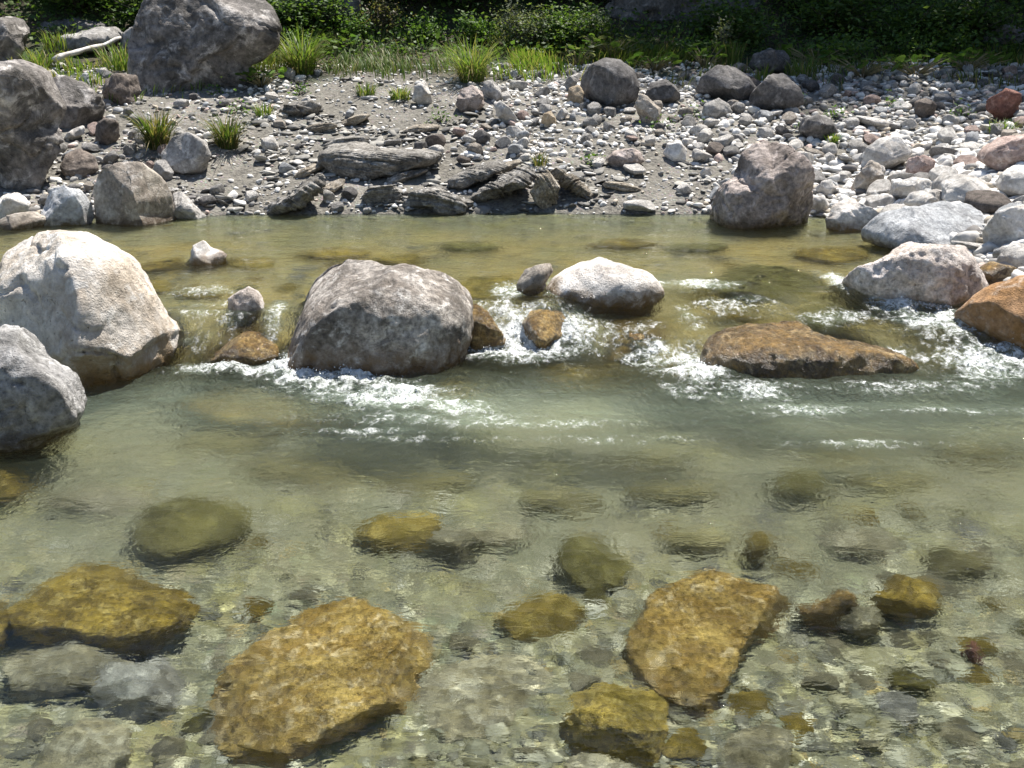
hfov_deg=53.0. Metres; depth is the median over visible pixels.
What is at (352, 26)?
bush
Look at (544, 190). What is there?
shale rock
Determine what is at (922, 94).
cobble
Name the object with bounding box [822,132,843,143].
grass tuft
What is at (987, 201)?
cobble
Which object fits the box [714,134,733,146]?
cobble
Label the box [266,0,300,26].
bush
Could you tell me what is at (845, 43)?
bush
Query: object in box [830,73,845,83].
cobble
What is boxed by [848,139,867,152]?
cobble
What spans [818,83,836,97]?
cobble
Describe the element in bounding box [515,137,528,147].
cobble
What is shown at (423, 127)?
shale rock
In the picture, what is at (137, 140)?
cobble
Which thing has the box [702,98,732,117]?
rock
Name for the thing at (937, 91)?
cobble
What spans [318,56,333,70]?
weed
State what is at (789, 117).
cobble
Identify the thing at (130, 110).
cobble
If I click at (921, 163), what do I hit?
rock
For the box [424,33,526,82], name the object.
grass tuft
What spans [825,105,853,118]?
weed
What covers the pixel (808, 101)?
cobble
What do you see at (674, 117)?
cobble
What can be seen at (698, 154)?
cobble
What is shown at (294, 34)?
bush
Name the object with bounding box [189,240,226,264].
rock
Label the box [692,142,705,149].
cobble
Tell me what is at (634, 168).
cobble
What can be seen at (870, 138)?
cobble
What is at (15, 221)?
rock
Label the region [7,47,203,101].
grass
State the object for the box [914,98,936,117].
rock
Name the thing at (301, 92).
weed
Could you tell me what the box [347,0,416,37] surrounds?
shrub
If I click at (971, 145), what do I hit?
cobble
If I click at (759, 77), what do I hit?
grass tuft
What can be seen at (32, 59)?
grass tuft
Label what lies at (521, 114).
cobble
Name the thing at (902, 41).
bush
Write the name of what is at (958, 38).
bush
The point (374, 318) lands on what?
boulder
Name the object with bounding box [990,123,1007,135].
cobble
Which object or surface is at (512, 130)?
cobble
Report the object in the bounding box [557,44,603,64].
leafy plant
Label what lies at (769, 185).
boulder
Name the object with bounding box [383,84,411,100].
grass tuft
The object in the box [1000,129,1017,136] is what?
cobble
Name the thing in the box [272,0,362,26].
bush
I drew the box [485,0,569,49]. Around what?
shrub
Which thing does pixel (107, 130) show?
rock
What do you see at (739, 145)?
cobble
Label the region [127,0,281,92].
boulder
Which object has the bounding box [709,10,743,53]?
shrub
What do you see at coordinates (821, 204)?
rock
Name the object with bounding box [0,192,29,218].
rock
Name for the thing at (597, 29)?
shrub
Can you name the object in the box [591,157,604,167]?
cobble
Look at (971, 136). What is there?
cobble
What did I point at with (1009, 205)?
cobble
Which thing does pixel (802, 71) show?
grass tuft
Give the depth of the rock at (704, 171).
9.66 m
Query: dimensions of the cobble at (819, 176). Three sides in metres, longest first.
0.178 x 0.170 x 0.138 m
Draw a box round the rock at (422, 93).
[412,80,431,104]
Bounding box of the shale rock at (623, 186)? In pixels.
[602,181,640,191]
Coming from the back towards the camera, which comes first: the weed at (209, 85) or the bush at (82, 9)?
the bush at (82, 9)
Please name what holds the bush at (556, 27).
on the ground at (398, 114)
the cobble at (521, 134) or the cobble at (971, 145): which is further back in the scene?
the cobble at (521, 134)
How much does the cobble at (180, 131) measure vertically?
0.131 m
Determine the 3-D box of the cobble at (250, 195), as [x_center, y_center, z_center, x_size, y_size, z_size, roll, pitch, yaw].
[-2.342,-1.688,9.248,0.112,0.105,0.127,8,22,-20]
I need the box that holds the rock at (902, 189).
[889,177,931,198]
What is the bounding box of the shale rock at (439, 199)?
[402,185,467,214]
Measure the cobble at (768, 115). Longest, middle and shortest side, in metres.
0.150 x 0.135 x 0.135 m
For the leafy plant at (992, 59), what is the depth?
12.32 m
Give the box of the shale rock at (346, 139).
[320,136,369,145]
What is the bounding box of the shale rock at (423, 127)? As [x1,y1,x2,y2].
[403,124,439,131]
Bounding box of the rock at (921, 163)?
[905,155,935,173]
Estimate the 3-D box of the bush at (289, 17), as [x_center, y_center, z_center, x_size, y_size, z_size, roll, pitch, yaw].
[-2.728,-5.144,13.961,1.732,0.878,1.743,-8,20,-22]
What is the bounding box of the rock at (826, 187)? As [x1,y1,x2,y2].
[814,179,835,195]
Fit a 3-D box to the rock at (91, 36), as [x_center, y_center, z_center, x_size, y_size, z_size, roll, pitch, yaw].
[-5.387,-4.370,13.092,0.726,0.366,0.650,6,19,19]
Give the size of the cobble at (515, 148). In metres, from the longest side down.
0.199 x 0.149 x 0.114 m
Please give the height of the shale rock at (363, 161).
0.331 m
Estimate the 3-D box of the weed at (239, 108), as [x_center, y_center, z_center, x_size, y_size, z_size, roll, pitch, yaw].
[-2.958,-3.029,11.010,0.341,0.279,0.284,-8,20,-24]
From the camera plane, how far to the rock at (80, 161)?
9.50 m
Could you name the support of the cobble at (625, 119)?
on the ground at (398, 114)
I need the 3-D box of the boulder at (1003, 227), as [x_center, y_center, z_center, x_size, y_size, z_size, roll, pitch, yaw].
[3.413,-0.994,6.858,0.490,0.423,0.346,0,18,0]
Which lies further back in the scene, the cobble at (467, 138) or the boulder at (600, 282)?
the cobble at (467, 138)
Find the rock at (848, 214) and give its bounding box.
[825,197,878,230]
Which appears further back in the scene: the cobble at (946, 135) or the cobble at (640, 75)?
the cobble at (640, 75)
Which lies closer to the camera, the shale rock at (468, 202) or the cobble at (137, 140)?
the shale rock at (468, 202)
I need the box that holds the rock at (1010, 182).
[996,165,1023,196]
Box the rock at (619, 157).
[607,148,643,166]
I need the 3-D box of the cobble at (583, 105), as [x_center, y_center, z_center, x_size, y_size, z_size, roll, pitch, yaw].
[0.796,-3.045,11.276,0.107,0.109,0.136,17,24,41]
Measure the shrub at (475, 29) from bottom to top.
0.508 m
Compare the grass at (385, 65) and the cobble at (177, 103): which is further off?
the grass at (385, 65)
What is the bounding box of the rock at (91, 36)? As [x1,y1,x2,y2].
[55,26,122,54]
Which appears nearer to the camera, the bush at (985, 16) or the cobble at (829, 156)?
the cobble at (829, 156)
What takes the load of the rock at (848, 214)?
on the ground at (398, 114)
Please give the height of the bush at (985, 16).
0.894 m
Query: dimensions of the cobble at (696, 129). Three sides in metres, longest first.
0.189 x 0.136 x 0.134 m
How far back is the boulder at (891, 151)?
9.65 m
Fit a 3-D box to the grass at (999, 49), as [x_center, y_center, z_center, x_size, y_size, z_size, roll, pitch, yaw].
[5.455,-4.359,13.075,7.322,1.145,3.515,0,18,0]
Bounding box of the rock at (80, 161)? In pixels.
[60,148,98,177]
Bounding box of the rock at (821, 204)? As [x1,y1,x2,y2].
[811,195,829,213]
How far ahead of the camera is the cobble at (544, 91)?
11.63 m
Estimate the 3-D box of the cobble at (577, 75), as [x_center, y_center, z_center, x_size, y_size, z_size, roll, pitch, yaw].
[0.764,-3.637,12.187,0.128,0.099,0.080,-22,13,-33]
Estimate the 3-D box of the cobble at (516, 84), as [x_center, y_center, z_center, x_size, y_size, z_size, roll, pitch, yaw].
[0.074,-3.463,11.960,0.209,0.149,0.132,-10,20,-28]
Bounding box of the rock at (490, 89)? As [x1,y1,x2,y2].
[481,80,502,100]
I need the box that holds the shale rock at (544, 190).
[530,170,559,208]
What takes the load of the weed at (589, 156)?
on the ground at (398, 114)
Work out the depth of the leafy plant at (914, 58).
12.15 m
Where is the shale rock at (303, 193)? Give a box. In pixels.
[267,173,325,214]
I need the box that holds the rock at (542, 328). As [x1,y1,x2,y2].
[522,309,565,348]
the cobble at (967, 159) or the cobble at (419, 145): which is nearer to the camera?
the cobble at (967, 159)
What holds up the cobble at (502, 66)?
on the ground at (398, 114)
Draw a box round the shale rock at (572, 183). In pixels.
[549,168,592,198]
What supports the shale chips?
on the ground at (398, 114)
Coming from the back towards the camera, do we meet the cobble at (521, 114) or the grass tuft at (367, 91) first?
the grass tuft at (367, 91)
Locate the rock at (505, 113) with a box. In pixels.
[494,100,516,123]
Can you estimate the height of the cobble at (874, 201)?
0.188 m
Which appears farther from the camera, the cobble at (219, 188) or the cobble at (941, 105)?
the cobble at (941, 105)
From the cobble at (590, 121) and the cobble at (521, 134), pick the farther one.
the cobble at (590, 121)
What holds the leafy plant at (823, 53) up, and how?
on the ground at (398, 114)
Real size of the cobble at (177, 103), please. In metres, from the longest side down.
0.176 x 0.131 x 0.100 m
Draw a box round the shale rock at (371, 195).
[362,185,402,204]
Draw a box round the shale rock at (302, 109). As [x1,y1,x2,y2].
[279,100,321,117]
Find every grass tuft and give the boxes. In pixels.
[11,47,60,67]
[33,26,80,49]
[87,40,127,70]
[109,104,192,153]
[184,107,267,148]
[251,101,280,117]
[274,23,349,74]
[353,81,384,95]
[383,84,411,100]
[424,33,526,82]
[530,150,549,165]
[712,38,748,65]
[749,63,773,81]
[783,54,824,76]
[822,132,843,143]
[981,117,1023,132]
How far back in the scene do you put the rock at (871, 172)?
9.13 m
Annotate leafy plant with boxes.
[235,66,286,87]
[316,34,358,48]
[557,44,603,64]
[578,33,645,57]
[626,50,681,71]
[685,41,731,66]
[775,43,859,64]
[821,54,905,77]
[873,52,965,74]
[927,47,1012,70]
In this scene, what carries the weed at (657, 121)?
on the ground at (398, 114)
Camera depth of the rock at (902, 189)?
8.58 m
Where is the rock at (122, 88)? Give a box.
[102,73,140,104]
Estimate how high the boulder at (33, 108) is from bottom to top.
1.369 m
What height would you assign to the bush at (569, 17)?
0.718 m
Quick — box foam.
[186,271,1023,440]
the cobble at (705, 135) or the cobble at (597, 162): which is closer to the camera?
the cobble at (597, 162)
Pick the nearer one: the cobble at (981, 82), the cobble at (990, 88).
the cobble at (990, 88)
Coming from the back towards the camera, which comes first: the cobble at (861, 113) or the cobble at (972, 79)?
the cobble at (972, 79)
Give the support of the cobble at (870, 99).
on the ground at (398, 114)
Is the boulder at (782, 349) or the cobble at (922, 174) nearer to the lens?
the boulder at (782, 349)
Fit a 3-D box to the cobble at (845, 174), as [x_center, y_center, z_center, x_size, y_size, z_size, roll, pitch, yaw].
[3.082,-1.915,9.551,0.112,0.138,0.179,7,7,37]
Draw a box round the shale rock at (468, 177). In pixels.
[447,160,507,188]
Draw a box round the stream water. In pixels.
[0,212,1023,767]
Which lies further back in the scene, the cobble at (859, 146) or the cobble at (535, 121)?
the cobble at (535, 121)
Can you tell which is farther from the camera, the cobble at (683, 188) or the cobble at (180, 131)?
the cobble at (180, 131)
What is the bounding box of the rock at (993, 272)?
[979,261,1016,284]
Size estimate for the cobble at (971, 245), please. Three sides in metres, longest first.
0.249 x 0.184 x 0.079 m
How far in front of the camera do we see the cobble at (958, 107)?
11.03 m
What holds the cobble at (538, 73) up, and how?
on the ground at (398, 114)
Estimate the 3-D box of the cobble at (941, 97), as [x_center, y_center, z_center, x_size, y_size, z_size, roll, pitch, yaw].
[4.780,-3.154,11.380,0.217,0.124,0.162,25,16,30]
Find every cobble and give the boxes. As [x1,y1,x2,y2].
[39,194,47,204]
[59,143,67,152]
[67,183,80,188]
[79,73,94,82]
[81,143,100,150]
[83,182,93,191]
[87,122,96,135]
[98,67,107,74]
[101,70,112,77]
[103,151,119,162]
[123,107,134,114]
[123,144,136,154]
[128,130,136,137]
[129,112,152,121]
[134,133,144,143]
[145,161,153,168]
[157,144,166,154]
[173,99,189,107]
[173,129,185,136]
[189,93,199,99]
[198,195,215,206]
[209,183,224,194]
[216,98,228,105]
[245,190,258,201]
[261,137,278,150]
[265,92,278,100]
[273,120,285,127]
[279,162,295,173]
[284,68,295,77]
[314,69,322,75]
[323,189,335,201]
[330,201,343,211]
[341,187,357,199]
[345,109,353,117]
[363,206,371,213]
[384,139,400,144]
[414,142,427,148]
[425,134,445,146]
[428,145,443,152]
[452,127,465,136]
[456,155,470,163]
[462,135,475,142]
[466,143,482,154]
[473,129,490,143]
[473,154,482,160]
[480,123,491,128]
[495,135,511,147]
[499,86,507,91]
[501,62,511,69]
[502,91,510,100]
[506,126,521,137]
[508,144,523,153]
[509,70,517,77]
[509,80,527,89]
[515,75,523,79]
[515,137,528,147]
[516,130,529,138]
[517,110,528,119]
[520,153,530,160]
[531,110,539,115]
[532,118,538,125]
[534,86,549,97]
[535,69,544,78]
[536,98,549,107]
[539,104,551,112]
[556,108,567,119]
[563,76,577,89]
[566,68,576,75]
[569,112,575,120]
[572,73,581,78]
[579,102,589,109]
[581,133,592,143]
[583,117,598,127]
[584,126,595,133]
[587,101,601,114]
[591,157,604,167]
[593,115,601,123]
[603,107,615,116]
[603,121,615,131]
[620,116,631,123]
[623,107,635,112]
[623,163,645,173]
[623,199,656,211]
[625,129,636,136]
[626,135,638,140]
[636,72,644,77]
[643,135,655,144]
[653,100,662,108]
[653,122,665,129]
[654,128,665,135]
[668,115,679,119]
[676,184,691,193]
[677,107,693,116]
[680,71,689,79]
[681,116,695,125]
[681,138,692,146]
[689,124,707,136]
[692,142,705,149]
[692,148,711,161]
[696,128,712,142]
[705,119,719,126]
[706,142,723,154]
[709,186,718,199]
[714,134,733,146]
[718,178,729,185]
[722,145,739,155]
[727,100,738,106]
[730,102,745,112]
[732,63,746,71]
[733,134,743,141]
[733,142,743,148]
[739,117,750,125]
[740,113,752,119]
[751,78,761,85]
[758,110,772,120]
[758,127,773,138]
[770,110,782,116]
[775,125,788,135]
[781,111,796,123]
[788,139,803,150]
[797,74,808,81]
[798,151,813,164]
[802,80,819,91]
[803,98,812,106]
[803,146,824,158]
[814,170,824,182]
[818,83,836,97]
[822,143,836,154]
[824,152,835,162]
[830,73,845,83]
[838,155,854,162]
[838,171,851,182]
[842,83,856,88]
[842,117,859,128]
[843,90,851,96]
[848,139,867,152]
[855,115,888,127]
[856,111,866,115]
[859,81,876,88]
[859,152,863,163]
[861,84,883,94]
[863,94,880,104]
[863,133,879,143]
[865,194,895,207]
[866,179,890,195]
[873,106,886,113]
[879,203,906,213]
[883,72,891,76]
[886,80,896,88]
[887,172,913,183]
[889,122,898,129]
[890,101,911,109]
[894,75,907,80]
[900,118,916,128]
[908,83,920,93]
[908,96,920,106]
[910,153,921,157]
[912,172,929,179]
[919,91,927,98]
[929,146,957,156]
[929,166,957,180]
[931,173,977,189]
[932,90,942,94]
[934,93,952,102]
[935,101,945,110]
[937,127,956,143]
[937,143,949,147]
[940,67,953,75]
[941,82,953,88]
[941,114,958,124]
[943,153,955,160]
[950,241,981,249]
[953,155,977,164]
[954,105,967,113]
[959,141,979,150]
[962,64,974,71]
[964,125,980,132]
[964,131,978,142]
[964,190,1012,213]
[967,77,977,82]
[973,103,986,113]
[978,78,988,86]
[979,174,991,181]
[980,124,990,130]
[982,72,999,77]
[982,85,995,91]
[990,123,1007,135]
[992,248,998,257]
[995,202,1023,212]
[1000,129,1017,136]
[1002,65,1017,73]
[1003,74,1012,80]
[1012,195,1023,202]
[1013,116,1023,127]
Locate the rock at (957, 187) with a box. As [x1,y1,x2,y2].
[940,174,991,201]
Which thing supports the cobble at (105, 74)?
on the ground at (398, 114)
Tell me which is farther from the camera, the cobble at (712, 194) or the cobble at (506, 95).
the cobble at (506, 95)
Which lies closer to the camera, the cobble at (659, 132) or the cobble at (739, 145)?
the cobble at (739, 145)
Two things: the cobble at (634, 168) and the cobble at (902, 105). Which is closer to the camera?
the cobble at (634, 168)
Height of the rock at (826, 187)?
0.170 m
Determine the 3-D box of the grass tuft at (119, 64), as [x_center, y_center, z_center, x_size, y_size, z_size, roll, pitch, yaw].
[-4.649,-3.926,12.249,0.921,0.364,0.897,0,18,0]
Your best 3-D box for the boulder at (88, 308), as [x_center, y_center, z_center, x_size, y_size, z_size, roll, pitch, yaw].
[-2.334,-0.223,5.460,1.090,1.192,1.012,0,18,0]
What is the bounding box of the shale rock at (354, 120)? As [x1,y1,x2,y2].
[341,114,370,125]
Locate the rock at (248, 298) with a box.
[228,286,263,310]
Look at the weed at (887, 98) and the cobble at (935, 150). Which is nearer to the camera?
the cobble at (935, 150)
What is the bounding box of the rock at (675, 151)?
[663,142,686,161]
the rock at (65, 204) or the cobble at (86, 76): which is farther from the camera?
the cobble at (86, 76)
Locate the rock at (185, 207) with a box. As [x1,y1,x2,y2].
[172,191,205,218]
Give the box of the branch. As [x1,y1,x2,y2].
[51,36,120,62]
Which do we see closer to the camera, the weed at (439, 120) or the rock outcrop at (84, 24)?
the weed at (439, 120)
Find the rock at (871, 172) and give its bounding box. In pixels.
[852,160,883,189]
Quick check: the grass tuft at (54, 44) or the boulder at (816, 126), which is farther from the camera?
the grass tuft at (54, 44)
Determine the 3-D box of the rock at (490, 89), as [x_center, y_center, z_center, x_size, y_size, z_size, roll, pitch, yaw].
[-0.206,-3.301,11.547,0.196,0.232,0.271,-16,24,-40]
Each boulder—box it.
[0,16,29,60]
[0,59,66,190]
[0,230,179,387]
[0,324,86,452]
[53,75,104,128]
[93,161,176,224]
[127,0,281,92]
[161,132,211,173]
[287,259,473,375]
[456,85,484,112]
[546,257,664,308]
[580,58,639,106]
[645,79,679,103]
[695,65,756,100]
[700,320,918,378]
[709,140,814,228]
[748,73,804,109]
[749,48,791,74]
[798,114,837,139]
[840,242,988,304]
[861,133,910,168]
[861,201,984,249]
[954,275,1023,348]
[976,134,1023,170]
[982,205,1023,246]
[986,88,1021,119]
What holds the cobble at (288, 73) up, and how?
on the ground at (398, 114)
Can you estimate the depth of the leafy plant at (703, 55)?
12.51 m
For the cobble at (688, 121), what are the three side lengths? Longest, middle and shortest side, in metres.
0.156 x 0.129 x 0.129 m
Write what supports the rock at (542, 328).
on the ground at (398, 114)
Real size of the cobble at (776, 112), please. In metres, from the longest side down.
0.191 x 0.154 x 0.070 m
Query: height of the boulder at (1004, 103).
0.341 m
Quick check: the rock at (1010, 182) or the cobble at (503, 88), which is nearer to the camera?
the rock at (1010, 182)
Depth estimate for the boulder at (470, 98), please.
11.09 m
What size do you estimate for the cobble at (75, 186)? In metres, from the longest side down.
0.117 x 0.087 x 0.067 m
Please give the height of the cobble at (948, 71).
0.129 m
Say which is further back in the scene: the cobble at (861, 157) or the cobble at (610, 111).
the cobble at (610, 111)
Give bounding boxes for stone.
[211,331,278,365]
[629,332,644,339]
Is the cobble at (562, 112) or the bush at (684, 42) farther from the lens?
the bush at (684, 42)
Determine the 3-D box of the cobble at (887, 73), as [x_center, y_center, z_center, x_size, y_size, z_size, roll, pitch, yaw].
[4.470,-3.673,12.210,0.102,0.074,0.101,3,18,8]
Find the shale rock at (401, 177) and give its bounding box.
[386,168,427,183]
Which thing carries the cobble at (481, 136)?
on the ground at (398, 114)
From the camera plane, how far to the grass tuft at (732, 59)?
12.62 m
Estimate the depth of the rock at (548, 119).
10.81 m
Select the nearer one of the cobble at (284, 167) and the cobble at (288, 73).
the cobble at (284, 167)
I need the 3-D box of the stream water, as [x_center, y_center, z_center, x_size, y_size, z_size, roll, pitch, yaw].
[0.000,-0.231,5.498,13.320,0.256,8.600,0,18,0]
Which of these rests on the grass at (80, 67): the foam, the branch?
the branch
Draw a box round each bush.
[8,0,131,14]
[92,0,142,26]
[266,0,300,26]
[267,0,367,34]
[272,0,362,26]
[279,18,318,46]
[310,0,381,41]
[389,6,450,44]
[405,0,448,5]
[429,0,501,9]
[512,0,624,49]
[517,1,578,46]
[658,0,805,49]
[665,20,718,59]
[799,19,891,62]
[846,0,981,46]
[870,15,945,61]
[910,15,991,57]
[914,0,1023,43]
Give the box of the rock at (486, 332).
[470,303,505,349]
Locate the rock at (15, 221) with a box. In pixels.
[0,212,45,229]
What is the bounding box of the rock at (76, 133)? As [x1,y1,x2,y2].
[64,125,84,139]
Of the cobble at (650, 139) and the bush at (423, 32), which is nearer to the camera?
the cobble at (650, 139)
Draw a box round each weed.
[202,82,228,94]
[220,88,249,113]
[286,82,311,95]
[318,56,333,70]
[424,106,461,123]
[571,149,604,165]
[639,114,675,128]
[678,99,703,119]
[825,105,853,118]
[884,89,904,106]
[949,98,976,115]
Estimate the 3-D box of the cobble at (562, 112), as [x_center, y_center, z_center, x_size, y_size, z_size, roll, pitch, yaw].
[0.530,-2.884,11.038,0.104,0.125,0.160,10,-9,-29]
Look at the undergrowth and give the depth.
13.65 m
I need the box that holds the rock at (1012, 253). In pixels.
[997,241,1023,267]
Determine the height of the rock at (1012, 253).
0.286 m
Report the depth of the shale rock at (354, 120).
10.73 m
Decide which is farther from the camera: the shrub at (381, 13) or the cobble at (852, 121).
the shrub at (381, 13)
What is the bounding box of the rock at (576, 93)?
[567,85,583,103]
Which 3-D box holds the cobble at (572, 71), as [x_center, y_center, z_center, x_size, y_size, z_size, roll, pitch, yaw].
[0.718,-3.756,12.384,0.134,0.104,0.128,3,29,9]
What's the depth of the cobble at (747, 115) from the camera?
10.87 m
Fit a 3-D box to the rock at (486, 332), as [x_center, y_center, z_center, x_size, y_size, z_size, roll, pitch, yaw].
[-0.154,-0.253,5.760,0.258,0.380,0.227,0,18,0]
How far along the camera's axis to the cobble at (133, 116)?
10.70 m
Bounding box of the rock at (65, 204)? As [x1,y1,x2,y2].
[41,184,94,225]
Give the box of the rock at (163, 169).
[153,160,173,179]
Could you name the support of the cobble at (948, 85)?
on the ground at (398, 114)
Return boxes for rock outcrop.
[37,18,106,33]
[605,0,761,22]
[981,23,1023,45]
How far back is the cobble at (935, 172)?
8.78 m
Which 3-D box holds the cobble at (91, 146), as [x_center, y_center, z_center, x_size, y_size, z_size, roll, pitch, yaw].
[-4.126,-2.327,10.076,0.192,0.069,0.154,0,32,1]
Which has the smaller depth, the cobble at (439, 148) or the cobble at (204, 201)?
the cobble at (204, 201)
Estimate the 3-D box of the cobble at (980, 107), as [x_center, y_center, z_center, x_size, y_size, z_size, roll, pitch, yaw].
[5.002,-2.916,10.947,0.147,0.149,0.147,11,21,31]
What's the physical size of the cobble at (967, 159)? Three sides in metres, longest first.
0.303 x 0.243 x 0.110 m
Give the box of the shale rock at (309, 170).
[294,162,323,177]
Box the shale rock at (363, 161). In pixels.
[317,141,442,180]
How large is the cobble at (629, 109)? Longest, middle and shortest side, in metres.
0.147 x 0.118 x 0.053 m
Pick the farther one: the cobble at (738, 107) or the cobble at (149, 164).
the cobble at (738, 107)
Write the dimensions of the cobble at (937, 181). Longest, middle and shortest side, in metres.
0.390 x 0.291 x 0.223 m
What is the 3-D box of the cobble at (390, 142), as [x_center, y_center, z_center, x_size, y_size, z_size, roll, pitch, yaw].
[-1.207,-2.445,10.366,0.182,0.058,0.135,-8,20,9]
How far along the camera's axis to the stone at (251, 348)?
5.48 m
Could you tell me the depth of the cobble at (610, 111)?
11.01 m
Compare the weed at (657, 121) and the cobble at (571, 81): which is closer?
the weed at (657, 121)
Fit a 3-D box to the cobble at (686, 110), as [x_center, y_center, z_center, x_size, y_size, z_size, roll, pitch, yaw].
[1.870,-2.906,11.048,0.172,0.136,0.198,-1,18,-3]
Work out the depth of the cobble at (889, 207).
8.14 m
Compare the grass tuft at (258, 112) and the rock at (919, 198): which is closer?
the rock at (919, 198)
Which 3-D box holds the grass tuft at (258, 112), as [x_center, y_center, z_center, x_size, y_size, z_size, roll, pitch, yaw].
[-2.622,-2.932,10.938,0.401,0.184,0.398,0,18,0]
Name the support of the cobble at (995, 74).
on the ground at (398, 114)
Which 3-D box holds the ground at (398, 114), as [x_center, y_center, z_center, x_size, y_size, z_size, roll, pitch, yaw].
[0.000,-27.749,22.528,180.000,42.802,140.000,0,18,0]
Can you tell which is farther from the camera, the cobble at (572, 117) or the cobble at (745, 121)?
the cobble at (572, 117)
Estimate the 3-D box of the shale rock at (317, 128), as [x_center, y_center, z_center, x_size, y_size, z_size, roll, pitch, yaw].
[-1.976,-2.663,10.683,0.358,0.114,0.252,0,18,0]
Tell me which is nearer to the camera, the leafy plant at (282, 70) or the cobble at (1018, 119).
the cobble at (1018, 119)
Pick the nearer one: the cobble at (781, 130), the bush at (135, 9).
the cobble at (781, 130)
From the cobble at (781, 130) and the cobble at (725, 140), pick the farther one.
the cobble at (781, 130)
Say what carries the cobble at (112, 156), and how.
on the ground at (398, 114)
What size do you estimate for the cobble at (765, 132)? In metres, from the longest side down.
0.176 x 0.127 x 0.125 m
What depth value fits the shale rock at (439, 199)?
9.04 m
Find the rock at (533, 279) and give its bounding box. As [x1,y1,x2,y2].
[516,263,552,293]
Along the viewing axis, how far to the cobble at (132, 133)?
10.30 m
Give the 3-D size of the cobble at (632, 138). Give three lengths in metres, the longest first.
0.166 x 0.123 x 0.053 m
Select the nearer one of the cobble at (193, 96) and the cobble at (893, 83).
the cobble at (193, 96)
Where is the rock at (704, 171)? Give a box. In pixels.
[700,167,711,176]
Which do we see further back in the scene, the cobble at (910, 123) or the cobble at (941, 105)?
the cobble at (941, 105)
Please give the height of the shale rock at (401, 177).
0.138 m
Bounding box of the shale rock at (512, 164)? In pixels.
[494,160,520,175]
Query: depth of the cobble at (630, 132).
10.47 m
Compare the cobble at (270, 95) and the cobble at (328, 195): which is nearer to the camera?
the cobble at (328, 195)
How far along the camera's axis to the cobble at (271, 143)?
10.20 m
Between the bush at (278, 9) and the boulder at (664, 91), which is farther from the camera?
the bush at (278, 9)
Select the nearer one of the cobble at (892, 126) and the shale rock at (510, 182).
the shale rock at (510, 182)
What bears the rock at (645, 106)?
on the ground at (398, 114)
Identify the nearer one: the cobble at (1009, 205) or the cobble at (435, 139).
the cobble at (1009, 205)
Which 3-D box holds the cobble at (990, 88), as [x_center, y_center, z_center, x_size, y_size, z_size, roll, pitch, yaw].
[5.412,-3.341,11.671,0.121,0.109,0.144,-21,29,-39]
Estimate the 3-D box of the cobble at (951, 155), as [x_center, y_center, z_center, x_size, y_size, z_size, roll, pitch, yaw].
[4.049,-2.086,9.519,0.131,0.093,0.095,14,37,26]
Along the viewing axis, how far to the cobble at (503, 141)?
10.37 m
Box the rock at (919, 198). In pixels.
[903,189,942,205]
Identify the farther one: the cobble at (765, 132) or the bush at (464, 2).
the bush at (464, 2)
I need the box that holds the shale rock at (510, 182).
[469,165,535,202]
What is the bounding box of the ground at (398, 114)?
[0,0,1023,255]
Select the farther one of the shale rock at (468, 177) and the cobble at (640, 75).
the cobble at (640, 75)
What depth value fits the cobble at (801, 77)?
11.97 m
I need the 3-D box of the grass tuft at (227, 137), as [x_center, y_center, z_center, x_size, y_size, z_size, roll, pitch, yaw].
[-2.839,-2.515,10.096,0.900,0.430,0.960,13,22,34]
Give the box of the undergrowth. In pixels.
[0,0,1023,62]
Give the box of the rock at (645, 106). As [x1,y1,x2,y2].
[635,94,661,124]
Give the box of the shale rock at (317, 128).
[305,123,337,133]
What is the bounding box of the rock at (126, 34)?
[118,27,131,52]
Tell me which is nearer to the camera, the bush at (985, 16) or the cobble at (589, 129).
the cobble at (589, 129)
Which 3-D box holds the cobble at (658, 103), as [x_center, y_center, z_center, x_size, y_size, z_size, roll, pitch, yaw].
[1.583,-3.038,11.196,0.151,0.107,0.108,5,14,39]
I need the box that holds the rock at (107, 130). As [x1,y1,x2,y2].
[95,118,119,144]
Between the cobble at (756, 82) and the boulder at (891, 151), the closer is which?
the boulder at (891, 151)
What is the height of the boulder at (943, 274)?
0.682 m
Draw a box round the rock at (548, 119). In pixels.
[541,111,555,126]
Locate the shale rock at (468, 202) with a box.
[460,198,473,206]
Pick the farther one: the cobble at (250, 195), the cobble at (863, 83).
the cobble at (863, 83)
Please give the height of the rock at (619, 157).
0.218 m
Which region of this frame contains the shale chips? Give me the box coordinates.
[172,78,723,213]
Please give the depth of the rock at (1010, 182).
7.90 m
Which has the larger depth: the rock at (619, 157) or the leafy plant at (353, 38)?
the leafy plant at (353, 38)
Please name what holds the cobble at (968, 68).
on the ground at (398, 114)
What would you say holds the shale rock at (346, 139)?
on the ground at (398, 114)
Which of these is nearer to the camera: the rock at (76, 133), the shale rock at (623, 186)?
the shale rock at (623, 186)
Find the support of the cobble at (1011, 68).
on the ground at (398, 114)
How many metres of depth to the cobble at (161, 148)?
9.94 m
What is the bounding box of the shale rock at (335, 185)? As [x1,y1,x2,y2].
[321,179,344,193]
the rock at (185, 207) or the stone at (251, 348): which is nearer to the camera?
the stone at (251, 348)
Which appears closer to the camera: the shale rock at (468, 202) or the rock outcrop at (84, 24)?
the shale rock at (468, 202)
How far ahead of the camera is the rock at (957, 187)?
8.02 m
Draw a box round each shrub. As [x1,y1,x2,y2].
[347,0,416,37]
[453,6,502,44]
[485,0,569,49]
[565,3,621,49]
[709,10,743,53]
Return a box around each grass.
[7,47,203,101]
[251,19,689,82]
[641,6,1023,91]
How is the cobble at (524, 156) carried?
on the ground at (398, 114)
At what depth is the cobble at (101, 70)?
11.93 m

